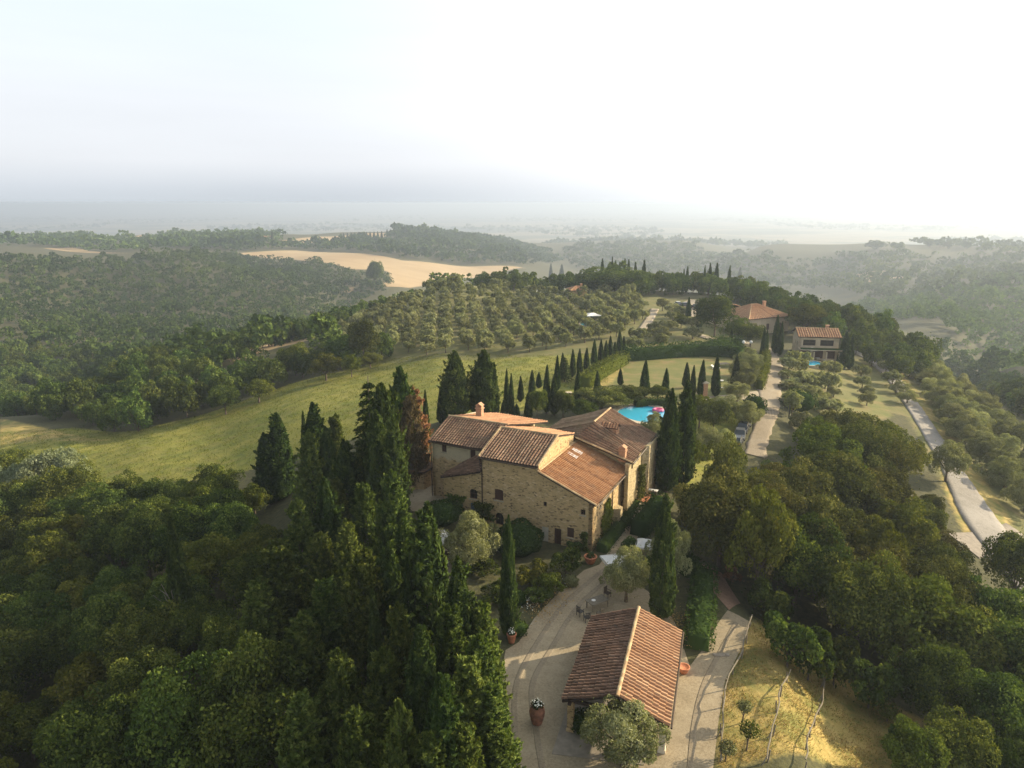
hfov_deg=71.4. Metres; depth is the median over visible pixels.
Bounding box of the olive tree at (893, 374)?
[881,369,906,383]
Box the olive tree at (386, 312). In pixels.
[379,309,389,317]
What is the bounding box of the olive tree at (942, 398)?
[932,393,963,408]
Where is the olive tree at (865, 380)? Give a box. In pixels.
[853,376,873,387]
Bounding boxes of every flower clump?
[520,599,565,625]
[539,586,577,608]
[660,603,689,628]
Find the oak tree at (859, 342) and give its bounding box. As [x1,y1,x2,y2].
[849,328,870,354]
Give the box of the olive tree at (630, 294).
[627,291,637,298]
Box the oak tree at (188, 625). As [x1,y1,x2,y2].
[165,595,234,652]
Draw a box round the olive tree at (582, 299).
[577,297,586,309]
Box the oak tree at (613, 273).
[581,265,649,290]
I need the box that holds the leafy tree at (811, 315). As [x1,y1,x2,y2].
[785,303,832,326]
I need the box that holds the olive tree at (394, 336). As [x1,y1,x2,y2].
[390,333,400,347]
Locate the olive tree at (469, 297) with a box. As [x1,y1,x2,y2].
[465,293,476,302]
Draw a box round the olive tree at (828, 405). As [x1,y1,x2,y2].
[817,397,844,412]
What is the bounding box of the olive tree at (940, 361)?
[930,359,950,370]
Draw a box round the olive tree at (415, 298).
[409,296,420,302]
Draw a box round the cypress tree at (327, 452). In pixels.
[317,426,336,482]
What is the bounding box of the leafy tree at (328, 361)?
[307,352,341,380]
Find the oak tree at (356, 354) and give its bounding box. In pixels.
[331,333,365,356]
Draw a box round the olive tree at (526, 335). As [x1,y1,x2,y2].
[522,333,536,348]
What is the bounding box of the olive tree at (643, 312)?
[638,309,649,318]
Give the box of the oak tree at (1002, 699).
[949,668,1023,746]
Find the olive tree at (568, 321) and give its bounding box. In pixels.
[563,317,577,331]
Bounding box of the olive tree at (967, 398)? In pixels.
[951,387,972,401]
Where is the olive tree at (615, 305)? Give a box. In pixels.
[610,302,619,308]
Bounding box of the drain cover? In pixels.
[713,653,729,655]
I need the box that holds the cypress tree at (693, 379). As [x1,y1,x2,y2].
[690,365,696,394]
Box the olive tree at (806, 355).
[800,351,812,361]
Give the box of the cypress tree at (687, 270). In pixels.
[684,266,688,292]
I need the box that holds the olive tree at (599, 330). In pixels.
[592,324,607,339]
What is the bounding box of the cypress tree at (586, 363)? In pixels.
[583,348,589,370]
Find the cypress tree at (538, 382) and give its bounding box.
[535,372,541,387]
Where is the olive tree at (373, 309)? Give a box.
[368,307,379,313]
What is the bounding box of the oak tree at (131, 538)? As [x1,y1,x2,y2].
[108,500,167,580]
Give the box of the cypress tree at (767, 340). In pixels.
[766,330,768,349]
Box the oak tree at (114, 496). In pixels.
[75,482,128,521]
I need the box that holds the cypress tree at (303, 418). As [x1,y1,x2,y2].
[301,411,304,438]
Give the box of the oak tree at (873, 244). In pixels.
[864,240,889,248]
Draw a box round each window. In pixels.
[442,445,446,451]
[470,489,476,498]
[495,489,502,500]
[496,513,503,524]
[567,527,573,537]
[803,340,815,345]
[812,351,822,357]
[820,340,833,345]
[826,351,834,358]
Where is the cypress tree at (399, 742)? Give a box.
[379,697,421,767]
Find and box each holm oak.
[0,345,14,353]
[0,348,8,365]
[0,369,20,380]
[0,389,7,402]
[6,376,21,387]
[16,383,33,391]
[26,388,51,412]
[27,341,45,354]
[30,377,70,414]
[59,376,99,407]
[70,367,83,377]
[80,347,93,357]
[87,376,110,389]
[92,395,131,431]
[101,369,121,389]
[109,390,155,430]
[115,373,149,398]
[127,351,149,363]
[131,379,165,415]
[172,376,195,387]
[179,345,196,354]
[179,356,193,371]
[188,355,216,381]
[198,365,230,384]
[207,344,226,364]
[207,366,242,391]
[211,332,241,361]
[227,359,246,376]
[243,361,262,379]
[256,357,287,387]
[278,321,297,342]
[292,319,310,339]
[335,309,348,321]
[345,318,380,365]
[348,305,359,315]
[351,299,369,316]
[473,271,487,285]
[478,272,490,284]
[533,278,543,291]
[555,271,576,292]
[571,386,632,409]
[574,276,591,288]
[576,269,588,285]
[602,279,616,292]
[612,384,647,404]
[632,274,651,294]
[670,483,691,521]
[671,463,772,576]
[696,398,736,430]
[698,430,747,525]
[739,281,767,305]
[740,279,755,295]
[745,482,830,567]
[748,476,796,493]
[760,461,790,474]
[766,455,847,507]
[768,286,785,307]
[778,492,873,582]
[782,304,797,325]
[792,299,816,325]
[794,450,881,511]
[808,419,844,433]
[816,311,850,340]
[816,409,839,424]
[816,540,916,636]
[832,408,880,436]
[834,419,910,469]
[844,305,876,331]
[844,467,904,517]
[860,339,886,366]
[864,459,919,504]
[867,308,896,332]
[867,430,924,473]
[904,351,931,376]
[906,546,980,599]
[906,553,981,608]
[912,540,981,579]
[918,498,951,531]
[918,525,969,564]
[920,494,945,511]
[943,358,954,368]
[949,365,959,376]
[969,377,977,384]
[973,380,988,388]
[976,380,988,391]
[994,376,1023,406]
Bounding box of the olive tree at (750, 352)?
[732,347,763,361]
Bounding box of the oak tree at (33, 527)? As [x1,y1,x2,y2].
[7,511,76,559]
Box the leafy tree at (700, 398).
[695,394,713,427]
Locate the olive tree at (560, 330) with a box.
[554,326,568,341]
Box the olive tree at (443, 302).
[438,300,451,307]
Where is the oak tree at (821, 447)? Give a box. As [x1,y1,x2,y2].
[812,440,862,466]
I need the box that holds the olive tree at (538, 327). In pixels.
[532,322,544,332]
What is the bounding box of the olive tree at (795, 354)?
[786,350,800,368]
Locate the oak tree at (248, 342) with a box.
[237,328,264,354]
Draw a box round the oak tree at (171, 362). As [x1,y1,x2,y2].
[159,355,182,375]
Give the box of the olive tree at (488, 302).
[484,299,494,306]
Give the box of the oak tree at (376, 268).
[365,260,383,285]
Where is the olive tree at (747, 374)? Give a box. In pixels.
[727,362,761,385]
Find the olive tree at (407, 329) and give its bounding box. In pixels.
[401,327,414,334]
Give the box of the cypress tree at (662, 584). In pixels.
[646,493,678,618]
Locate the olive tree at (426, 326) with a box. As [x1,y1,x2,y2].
[421,323,436,333]
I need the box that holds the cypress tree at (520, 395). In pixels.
[517,376,523,401]
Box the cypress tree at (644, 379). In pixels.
[639,360,649,396]
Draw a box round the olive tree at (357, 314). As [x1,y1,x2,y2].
[353,312,362,318]
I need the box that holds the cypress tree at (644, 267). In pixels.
[642,260,645,270]
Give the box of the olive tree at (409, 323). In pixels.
[404,320,416,327]
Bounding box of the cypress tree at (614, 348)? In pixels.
[613,342,616,354]
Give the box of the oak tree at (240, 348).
[225,336,248,360]
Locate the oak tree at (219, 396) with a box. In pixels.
[204,385,241,414]
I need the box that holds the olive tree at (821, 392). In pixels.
[812,386,829,398]
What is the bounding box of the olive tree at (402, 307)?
[394,303,407,311]
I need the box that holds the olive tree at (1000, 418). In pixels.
[982,408,1014,431]
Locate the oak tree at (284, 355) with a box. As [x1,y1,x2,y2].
[275,341,316,375]
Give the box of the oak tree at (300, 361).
[287,346,314,377]
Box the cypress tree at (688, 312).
[685,297,691,316]
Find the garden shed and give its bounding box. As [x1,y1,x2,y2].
[408,461,432,489]
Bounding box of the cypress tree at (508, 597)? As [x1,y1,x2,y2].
[498,514,521,635]
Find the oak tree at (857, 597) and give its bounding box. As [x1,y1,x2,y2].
[811,548,923,655]
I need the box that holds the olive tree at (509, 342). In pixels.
[500,339,515,351]
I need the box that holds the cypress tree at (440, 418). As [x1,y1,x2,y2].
[436,390,445,423]
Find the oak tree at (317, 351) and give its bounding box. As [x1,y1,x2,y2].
[308,344,325,358]
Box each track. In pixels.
[637,308,658,330]
[696,334,751,344]
[706,391,758,399]
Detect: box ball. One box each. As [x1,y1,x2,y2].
[429,498,461,526]
[497,517,543,557]
[510,619,528,636]
[515,589,528,605]
[562,574,579,587]
[571,706,598,734]
[619,514,631,526]
[620,536,636,553]
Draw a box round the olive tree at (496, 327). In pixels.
[493,325,507,330]
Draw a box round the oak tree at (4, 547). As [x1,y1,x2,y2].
[0,535,9,552]
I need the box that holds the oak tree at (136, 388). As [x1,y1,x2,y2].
[126,382,149,400]
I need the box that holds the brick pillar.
[703,381,709,396]
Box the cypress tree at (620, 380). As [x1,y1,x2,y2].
[617,368,623,384]
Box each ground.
[0,208,1023,767]
[675,299,696,316]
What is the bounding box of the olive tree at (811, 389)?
[798,385,818,395]
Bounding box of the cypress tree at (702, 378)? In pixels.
[697,360,705,394]
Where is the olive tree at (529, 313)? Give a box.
[525,310,538,316]
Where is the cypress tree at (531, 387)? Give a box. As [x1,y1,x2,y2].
[528,370,535,393]
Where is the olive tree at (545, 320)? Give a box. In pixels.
[540,317,552,328]
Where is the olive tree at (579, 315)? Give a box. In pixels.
[573,311,587,323]
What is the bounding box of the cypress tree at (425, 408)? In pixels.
[423,389,430,448]
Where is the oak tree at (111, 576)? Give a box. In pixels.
[82,564,153,603]
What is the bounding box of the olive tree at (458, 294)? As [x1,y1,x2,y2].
[454,292,463,298]
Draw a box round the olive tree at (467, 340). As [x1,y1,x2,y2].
[461,335,475,350]
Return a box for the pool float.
[652,407,663,411]
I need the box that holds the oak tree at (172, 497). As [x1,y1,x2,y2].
[165,495,180,503]
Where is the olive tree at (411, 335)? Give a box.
[400,330,415,341]
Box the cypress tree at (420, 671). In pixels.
[402,624,436,747]
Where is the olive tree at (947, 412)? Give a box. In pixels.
[932,402,973,422]
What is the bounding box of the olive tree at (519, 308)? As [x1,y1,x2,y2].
[515,304,525,313]
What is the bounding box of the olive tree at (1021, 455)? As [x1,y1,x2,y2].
[1014,451,1023,461]
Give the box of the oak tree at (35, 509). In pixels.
[0,498,52,554]
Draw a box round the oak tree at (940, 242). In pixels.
[934,239,945,245]
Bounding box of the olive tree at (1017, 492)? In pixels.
[999,476,1023,510]
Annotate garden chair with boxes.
[576,605,583,614]
[583,612,590,622]
[604,586,611,596]
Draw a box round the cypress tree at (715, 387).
[710,355,720,396]
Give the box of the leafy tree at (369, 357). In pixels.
[359,351,382,367]
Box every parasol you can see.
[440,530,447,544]
[586,313,600,315]
[600,553,623,565]
[635,538,650,559]
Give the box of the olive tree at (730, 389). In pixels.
[720,382,750,400]
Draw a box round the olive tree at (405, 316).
[404,313,419,320]
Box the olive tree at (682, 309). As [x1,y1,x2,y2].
[674,305,691,314]
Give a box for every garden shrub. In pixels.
[468,558,499,577]
[477,577,500,605]
[517,558,550,586]
[523,587,553,603]
[530,572,566,597]
[548,547,582,573]
[566,541,582,547]
[741,576,797,619]
[760,610,824,676]
[784,622,841,680]
[813,635,862,687]
[835,655,905,709]
[888,720,929,734]
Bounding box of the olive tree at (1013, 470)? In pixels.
[972,455,1023,488]
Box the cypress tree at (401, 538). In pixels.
[393,518,416,597]
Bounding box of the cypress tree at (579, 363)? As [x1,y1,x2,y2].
[576,348,582,373]
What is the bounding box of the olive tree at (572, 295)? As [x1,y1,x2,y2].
[568,293,577,300]
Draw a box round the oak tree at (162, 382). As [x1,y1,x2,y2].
[153,374,179,395]
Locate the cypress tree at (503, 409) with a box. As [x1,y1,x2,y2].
[500,400,506,413]
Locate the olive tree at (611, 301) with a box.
[607,299,618,305]
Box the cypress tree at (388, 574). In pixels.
[376,542,403,639]
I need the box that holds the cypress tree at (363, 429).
[360,423,365,454]
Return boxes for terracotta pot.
[507,627,516,643]
[584,551,596,564]
[678,662,689,674]
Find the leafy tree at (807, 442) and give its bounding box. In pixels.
[778,421,868,472]
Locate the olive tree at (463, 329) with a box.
[457,327,472,334]
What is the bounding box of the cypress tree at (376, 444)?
[360,410,386,512]
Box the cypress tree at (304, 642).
[275,610,329,714]
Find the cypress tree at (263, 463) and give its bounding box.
[250,432,283,504]
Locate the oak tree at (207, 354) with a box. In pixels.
[199,352,218,366]
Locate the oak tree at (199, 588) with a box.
[134,573,217,617]
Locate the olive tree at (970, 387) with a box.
[962,384,987,395]
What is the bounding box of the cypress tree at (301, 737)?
[274,688,337,767]
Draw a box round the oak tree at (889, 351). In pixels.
[883,339,912,360]
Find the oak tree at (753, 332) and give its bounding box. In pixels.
[733,323,763,345]
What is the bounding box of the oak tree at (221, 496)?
[187,487,255,528]
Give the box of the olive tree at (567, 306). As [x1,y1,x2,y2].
[562,303,573,313]
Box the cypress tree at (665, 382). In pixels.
[661,368,669,389]
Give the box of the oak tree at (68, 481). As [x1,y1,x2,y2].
[30,458,109,504]
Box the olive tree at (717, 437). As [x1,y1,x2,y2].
[696,426,724,452]
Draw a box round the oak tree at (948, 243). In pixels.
[944,240,954,248]
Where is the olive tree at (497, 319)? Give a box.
[490,318,503,324]
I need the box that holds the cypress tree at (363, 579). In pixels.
[340,543,391,695]
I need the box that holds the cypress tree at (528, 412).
[523,392,532,417]
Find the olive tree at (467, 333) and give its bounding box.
[457,332,475,346]
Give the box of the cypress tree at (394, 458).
[376,418,414,524]
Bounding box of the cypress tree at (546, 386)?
[543,365,550,413]
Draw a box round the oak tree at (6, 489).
[0,476,33,515]
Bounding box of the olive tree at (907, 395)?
[896,389,918,402]
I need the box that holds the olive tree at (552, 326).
[549,323,563,330]
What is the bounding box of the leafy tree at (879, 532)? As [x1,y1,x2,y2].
[848,514,915,572]
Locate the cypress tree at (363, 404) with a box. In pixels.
[351,376,375,456]
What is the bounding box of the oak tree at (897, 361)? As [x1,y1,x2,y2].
[881,347,915,373]
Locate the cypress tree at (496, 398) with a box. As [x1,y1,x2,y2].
[491,362,499,412]
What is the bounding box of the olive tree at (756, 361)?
[731,352,764,371]
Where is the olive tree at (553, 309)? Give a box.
[551,306,564,314]
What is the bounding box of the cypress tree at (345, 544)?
[326,518,358,630]
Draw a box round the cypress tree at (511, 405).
[507,373,514,414]
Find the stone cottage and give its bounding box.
[566,284,588,298]
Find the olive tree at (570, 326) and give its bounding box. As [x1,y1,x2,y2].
[567,323,579,334]
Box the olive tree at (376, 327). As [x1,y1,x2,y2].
[374,324,383,331]
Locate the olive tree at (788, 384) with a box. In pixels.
[778,381,794,389]
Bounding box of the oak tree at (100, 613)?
[54,589,139,657]
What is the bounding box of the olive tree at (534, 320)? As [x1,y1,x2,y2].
[527,317,540,323]
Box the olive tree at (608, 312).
[603,310,613,316]
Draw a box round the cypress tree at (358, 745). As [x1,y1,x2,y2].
[332,702,384,767]
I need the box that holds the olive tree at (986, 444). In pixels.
[960,430,1005,461]
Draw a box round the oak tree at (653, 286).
[646,276,656,294]
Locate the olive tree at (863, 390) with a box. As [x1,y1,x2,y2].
[857,385,874,393]
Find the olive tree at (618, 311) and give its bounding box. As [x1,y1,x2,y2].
[612,309,624,315]
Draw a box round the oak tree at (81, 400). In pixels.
[66,389,96,417]
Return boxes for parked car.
[734,427,745,440]
[736,435,743,445]
[737,421,749,433]
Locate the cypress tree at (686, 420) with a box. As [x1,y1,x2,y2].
[677,380,697,484]
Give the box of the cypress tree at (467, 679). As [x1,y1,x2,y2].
[449,653,488,758]
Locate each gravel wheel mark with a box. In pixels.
[511,566,608,767]
[528,579,606,767]
[687,622,737,767]
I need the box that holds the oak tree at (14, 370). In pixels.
[0,365,20,380]
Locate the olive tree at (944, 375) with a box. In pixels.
[933,371,962,385]
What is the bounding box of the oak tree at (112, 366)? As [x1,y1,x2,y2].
[107,354,133,373]
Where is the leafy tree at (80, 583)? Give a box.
[46,575,93,615]
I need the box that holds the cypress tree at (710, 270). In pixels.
[706,263,711,293]
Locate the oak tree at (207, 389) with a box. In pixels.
[190,382,210,406]
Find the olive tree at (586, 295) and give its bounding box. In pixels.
[584,293,596,299]
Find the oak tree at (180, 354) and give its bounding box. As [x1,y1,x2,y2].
[172,349,195,363]
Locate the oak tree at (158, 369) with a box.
[149,363,171,382]
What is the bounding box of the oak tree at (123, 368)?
[118,360,141,379]
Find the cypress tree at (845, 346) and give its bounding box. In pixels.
[835,331,851,368]
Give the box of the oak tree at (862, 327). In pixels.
[851,317,876,334]
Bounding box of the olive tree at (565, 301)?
[558,299,569,305]
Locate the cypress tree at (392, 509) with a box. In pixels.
[366,469,416,581]
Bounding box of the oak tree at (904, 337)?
[894,328,912,341]
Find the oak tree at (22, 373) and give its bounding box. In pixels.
[18,364,35,384]
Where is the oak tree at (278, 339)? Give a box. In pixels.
[274,326,291,344]
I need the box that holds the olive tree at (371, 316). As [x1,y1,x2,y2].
[363,313,374,319]
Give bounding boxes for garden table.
[585,594,609,611]
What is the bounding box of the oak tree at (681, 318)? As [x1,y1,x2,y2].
[672,313,690,325]
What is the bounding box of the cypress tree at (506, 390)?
[503,368,508,413]
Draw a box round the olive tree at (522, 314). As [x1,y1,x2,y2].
[519,309,527,322]
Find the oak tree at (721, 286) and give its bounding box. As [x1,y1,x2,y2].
[710,277,729,294]
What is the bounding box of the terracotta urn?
[529,699,544,725]
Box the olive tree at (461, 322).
[456,317,469,328]
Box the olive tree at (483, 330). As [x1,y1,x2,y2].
[475,328,490,338]
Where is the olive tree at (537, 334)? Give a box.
[534,331,549,345]
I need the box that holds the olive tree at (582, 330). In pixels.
[577,325,593,342]
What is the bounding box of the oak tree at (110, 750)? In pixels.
[37,689,175,767]
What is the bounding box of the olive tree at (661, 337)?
[654,333,668,345]
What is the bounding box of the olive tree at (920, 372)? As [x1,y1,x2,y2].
[909,362,930,376]
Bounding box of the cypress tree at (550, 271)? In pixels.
[548,264,552,282]
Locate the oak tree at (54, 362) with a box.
[41,358,61,371]
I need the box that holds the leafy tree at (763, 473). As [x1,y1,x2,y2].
[744,467,774,486]
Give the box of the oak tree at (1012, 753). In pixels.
[966,717,1023,767]
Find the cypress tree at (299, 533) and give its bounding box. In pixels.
[281,498,317,606]
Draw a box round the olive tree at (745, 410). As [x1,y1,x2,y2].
[728,400,764,423]
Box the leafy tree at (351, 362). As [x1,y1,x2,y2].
[341,354,360,376]
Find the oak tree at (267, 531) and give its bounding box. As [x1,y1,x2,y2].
[251,523,284,545]
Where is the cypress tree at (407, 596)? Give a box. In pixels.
[403,556,415,635]
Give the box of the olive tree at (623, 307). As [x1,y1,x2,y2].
[619,303,629,310]
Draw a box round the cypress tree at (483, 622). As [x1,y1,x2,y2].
[465,600,512,703]
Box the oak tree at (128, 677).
[94,644,193,711]
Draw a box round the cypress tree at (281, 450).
[263,412,299,498]
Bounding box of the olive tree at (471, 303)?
[466,300,480,308]
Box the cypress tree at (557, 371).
[554,355,560,389]
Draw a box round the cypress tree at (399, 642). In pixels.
[380,600,414,698]
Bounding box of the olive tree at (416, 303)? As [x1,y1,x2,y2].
[409,300,422,307]
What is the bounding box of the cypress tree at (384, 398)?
[357,382,412,493]
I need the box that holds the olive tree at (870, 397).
[858,390,876,405]
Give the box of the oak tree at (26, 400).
[22,389,37,414]
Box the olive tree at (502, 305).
[496,302,507,307]
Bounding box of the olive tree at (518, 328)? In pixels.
[508,324,526,337]
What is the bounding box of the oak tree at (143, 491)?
[126,477,171,503]
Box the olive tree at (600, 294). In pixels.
[596,291,603,299]
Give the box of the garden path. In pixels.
[443,547,454,580]
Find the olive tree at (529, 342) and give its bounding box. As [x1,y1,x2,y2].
[522,337,535,351]
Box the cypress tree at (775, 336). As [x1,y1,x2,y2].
[771,314,779,352]
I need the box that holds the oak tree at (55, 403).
[35,394,67,420]
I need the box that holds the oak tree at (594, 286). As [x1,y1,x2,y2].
[589,273,604,292]
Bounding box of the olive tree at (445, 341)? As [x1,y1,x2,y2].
[435,335,453,352]
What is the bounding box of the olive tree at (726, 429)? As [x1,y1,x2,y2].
[713,428,735,449]
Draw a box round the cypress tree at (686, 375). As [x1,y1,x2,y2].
[681,362,690,385]
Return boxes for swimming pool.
[613,403,664,424]
[809,360,820,368]
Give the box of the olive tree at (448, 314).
[438,311,452,321]
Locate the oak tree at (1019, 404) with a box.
[1008,388,1023,415]
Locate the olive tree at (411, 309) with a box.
[406,307,419,314]
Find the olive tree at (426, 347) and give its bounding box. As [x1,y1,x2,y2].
[419,342,435,354]
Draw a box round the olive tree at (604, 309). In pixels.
[601,305,613,312]
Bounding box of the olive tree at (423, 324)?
[419,321,434,329]
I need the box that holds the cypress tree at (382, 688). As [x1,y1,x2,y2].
[361,647,414,758]
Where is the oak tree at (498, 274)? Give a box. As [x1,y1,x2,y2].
[491,271,506,286]
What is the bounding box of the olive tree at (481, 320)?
[473,318,487,327]
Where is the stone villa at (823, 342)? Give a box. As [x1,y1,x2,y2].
[791,325,841,361]
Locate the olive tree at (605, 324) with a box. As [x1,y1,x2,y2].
[603,320,616,332]
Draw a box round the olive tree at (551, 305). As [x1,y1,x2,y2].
[546,303,558,310]
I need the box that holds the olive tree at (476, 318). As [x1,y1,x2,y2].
[471,315,483,330]
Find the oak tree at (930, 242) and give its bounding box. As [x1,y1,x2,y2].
[925,239,934,247]
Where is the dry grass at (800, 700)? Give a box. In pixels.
[717,619,916,767]
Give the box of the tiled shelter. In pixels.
[552,606,683,764]
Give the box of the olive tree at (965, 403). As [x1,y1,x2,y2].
[940,397,982,415]
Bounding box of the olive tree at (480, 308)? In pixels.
[474,306,484,315]
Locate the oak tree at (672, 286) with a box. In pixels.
[664,276,681,294]
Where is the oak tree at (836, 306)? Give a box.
[823,302,842,311]
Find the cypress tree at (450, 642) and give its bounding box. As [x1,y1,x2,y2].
[425,603,468,719]
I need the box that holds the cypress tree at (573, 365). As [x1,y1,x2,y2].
[569,349,575,376]
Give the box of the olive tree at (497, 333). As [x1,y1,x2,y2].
[493,329,509,339]
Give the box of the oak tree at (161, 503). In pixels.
[114,493,182,560]
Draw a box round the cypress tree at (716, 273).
[713,263,718,293]
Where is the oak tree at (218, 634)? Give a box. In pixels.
[198,607,244,656]
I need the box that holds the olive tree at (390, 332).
[387,329,400,339]
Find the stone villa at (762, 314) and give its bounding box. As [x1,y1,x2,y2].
[705,301,788,332]
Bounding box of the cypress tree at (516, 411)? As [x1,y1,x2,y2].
[513,404,520,415]
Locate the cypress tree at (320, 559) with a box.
[298,531,345,631]
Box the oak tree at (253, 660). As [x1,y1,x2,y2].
[198,629,311,764]
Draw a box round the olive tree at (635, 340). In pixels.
[625,336,644,345]
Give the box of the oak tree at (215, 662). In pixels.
[194,650,234,689]
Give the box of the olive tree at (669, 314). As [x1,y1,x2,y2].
[664,310,679,319]
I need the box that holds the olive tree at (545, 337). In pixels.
[539,331,555,348]
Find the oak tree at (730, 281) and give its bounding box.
[724,277,734,297]
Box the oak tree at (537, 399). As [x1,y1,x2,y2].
[525,389,548,418]
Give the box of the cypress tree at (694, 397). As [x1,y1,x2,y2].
[684,386,696,459]
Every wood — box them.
[0,227,287,250]
[0,246,393,362]
[0,311,342,388]
[138,222,563,263]
[313,272,474,321]
[475,260,714,289]
[562,235,1023,297]
[851,270,1023,370]
[931,337,1013,381]
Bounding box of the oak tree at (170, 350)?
[166,346,181,357]
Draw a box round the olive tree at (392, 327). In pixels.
[386,324,397,331]
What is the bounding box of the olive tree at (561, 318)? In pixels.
[556,315,567,324]
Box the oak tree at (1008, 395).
[1003,391,1021,411]
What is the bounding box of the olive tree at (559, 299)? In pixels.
[555,297,567,302]
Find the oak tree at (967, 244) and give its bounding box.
[962,241,971,248]
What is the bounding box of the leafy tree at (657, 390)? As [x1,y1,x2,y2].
[644,384,670,398]
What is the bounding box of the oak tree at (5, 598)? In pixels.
[0,590,47,622]
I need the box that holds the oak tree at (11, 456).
[0,448,34,469]
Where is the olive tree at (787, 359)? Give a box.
[777,355,800,369]
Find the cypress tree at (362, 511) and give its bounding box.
[349,482,377,568]
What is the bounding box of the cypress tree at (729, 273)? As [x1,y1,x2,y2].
[726,265,730,296]
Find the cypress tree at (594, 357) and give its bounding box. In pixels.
[590,339,597,366]
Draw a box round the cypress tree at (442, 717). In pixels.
[413,672,474,767]
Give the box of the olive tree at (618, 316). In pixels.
[614,313,625,322]
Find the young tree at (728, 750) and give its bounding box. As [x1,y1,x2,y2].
[718,738,737,761]
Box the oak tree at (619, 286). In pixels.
[616,275,636,291]
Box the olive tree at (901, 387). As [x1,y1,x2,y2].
[884,381,911,391]
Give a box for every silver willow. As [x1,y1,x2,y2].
[0,463,33,487]
[14,447,65,482]
[47,446,93,471]
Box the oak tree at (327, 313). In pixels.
[311,312,341,335]
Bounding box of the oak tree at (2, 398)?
[0,390,25,414]
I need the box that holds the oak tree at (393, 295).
[391,290,410,302]
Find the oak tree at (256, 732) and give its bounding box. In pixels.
[174,669,299,767]
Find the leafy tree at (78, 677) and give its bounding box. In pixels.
[41,651,120,709]
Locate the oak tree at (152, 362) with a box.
[144,353,161,375]
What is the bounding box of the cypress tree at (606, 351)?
[603,340,608,358]
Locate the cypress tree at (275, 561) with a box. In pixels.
[254,538,309,646]
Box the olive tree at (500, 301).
[496,300,508,305]
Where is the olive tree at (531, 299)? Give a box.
[526,296,537,303]
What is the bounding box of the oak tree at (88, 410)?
[73,399,100,426]
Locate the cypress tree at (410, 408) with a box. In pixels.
[397,394,430,485]
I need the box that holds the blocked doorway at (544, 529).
[542,526,547,541]
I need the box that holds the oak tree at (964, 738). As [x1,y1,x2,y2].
[923,704,1002,767]
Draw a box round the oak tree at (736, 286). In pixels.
[730,277,752,300]
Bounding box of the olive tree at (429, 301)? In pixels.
[424,299,434,308]
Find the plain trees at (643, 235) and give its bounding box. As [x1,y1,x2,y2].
[0,213,1023,246]
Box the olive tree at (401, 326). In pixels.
[390,323,404,333]
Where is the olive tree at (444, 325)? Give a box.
[438,322,451,328]
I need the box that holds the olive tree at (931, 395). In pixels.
[921,386,950,404]
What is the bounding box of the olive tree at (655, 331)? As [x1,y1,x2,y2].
[648,326,672,337]
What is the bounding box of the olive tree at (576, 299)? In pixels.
[573,296,583,307]
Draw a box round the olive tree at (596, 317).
[589,311,600,319]
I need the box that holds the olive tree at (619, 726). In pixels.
[577,693,671,767]
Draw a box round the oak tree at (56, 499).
[36,497,63,516]
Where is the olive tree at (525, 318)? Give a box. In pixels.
[523,316,536,322]
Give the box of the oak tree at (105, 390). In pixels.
[96,381,123,404]
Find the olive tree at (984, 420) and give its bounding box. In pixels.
[943,411,987,431]
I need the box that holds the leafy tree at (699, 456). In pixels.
[694,440,710,468]
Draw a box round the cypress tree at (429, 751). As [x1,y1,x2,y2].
[413,729,453,767]
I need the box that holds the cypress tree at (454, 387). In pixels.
[436,350,472,417]
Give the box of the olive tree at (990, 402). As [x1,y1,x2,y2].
[972,393,1002,412]
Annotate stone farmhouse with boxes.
[428,402,657,551]
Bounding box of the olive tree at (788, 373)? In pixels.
[778,370,796,378]
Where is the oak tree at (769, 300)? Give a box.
[756,290,782,308]
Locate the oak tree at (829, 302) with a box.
[817,299,834,308]
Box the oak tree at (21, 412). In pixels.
[1,391,34,415]
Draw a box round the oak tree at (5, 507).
[0,490,21,522]
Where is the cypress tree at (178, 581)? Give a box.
[164,513,193,650]
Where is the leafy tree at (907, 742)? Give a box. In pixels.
[880,713,953,767]
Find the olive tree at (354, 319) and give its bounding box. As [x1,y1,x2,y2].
[349,315,360,322]
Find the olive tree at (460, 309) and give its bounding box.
[455,307,467,314]
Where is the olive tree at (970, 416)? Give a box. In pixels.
[939,410,992,443]
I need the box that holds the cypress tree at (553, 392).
[548,374,559,414]
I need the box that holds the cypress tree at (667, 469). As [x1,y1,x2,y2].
[654,387,683,492]
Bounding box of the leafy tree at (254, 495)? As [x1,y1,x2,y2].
[235,482,272,516]
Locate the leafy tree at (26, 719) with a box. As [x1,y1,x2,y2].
[0,691,65,763]
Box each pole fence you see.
[715,614,752,761]
[761,669,790,765]
[805,676,825,767]
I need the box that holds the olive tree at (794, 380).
[785,377,803,388]
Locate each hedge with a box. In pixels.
[580,350,630,387]
[592,517,628,553]
[621,338,746,360]
[623,499,641,516]
[625,490,671,537]
[633,395,666,406]
[675,547,714,577]
[681,561,721,651]
[703,334,746,347]
[754,347,771,389]
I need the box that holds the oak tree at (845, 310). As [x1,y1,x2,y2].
[839,303,867,327]
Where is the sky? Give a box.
[0,0,1023,208]
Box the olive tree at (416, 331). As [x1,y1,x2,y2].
[407,329,419,338]
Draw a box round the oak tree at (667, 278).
[660,272,678,291]
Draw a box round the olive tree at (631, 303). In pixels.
[628,300,638,308]
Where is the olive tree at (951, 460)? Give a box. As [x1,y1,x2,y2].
[928,439,973,481]
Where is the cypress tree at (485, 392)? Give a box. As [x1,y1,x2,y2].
[467,349,503,412]
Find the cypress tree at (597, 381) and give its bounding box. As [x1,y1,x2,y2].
[593,370,600,391]

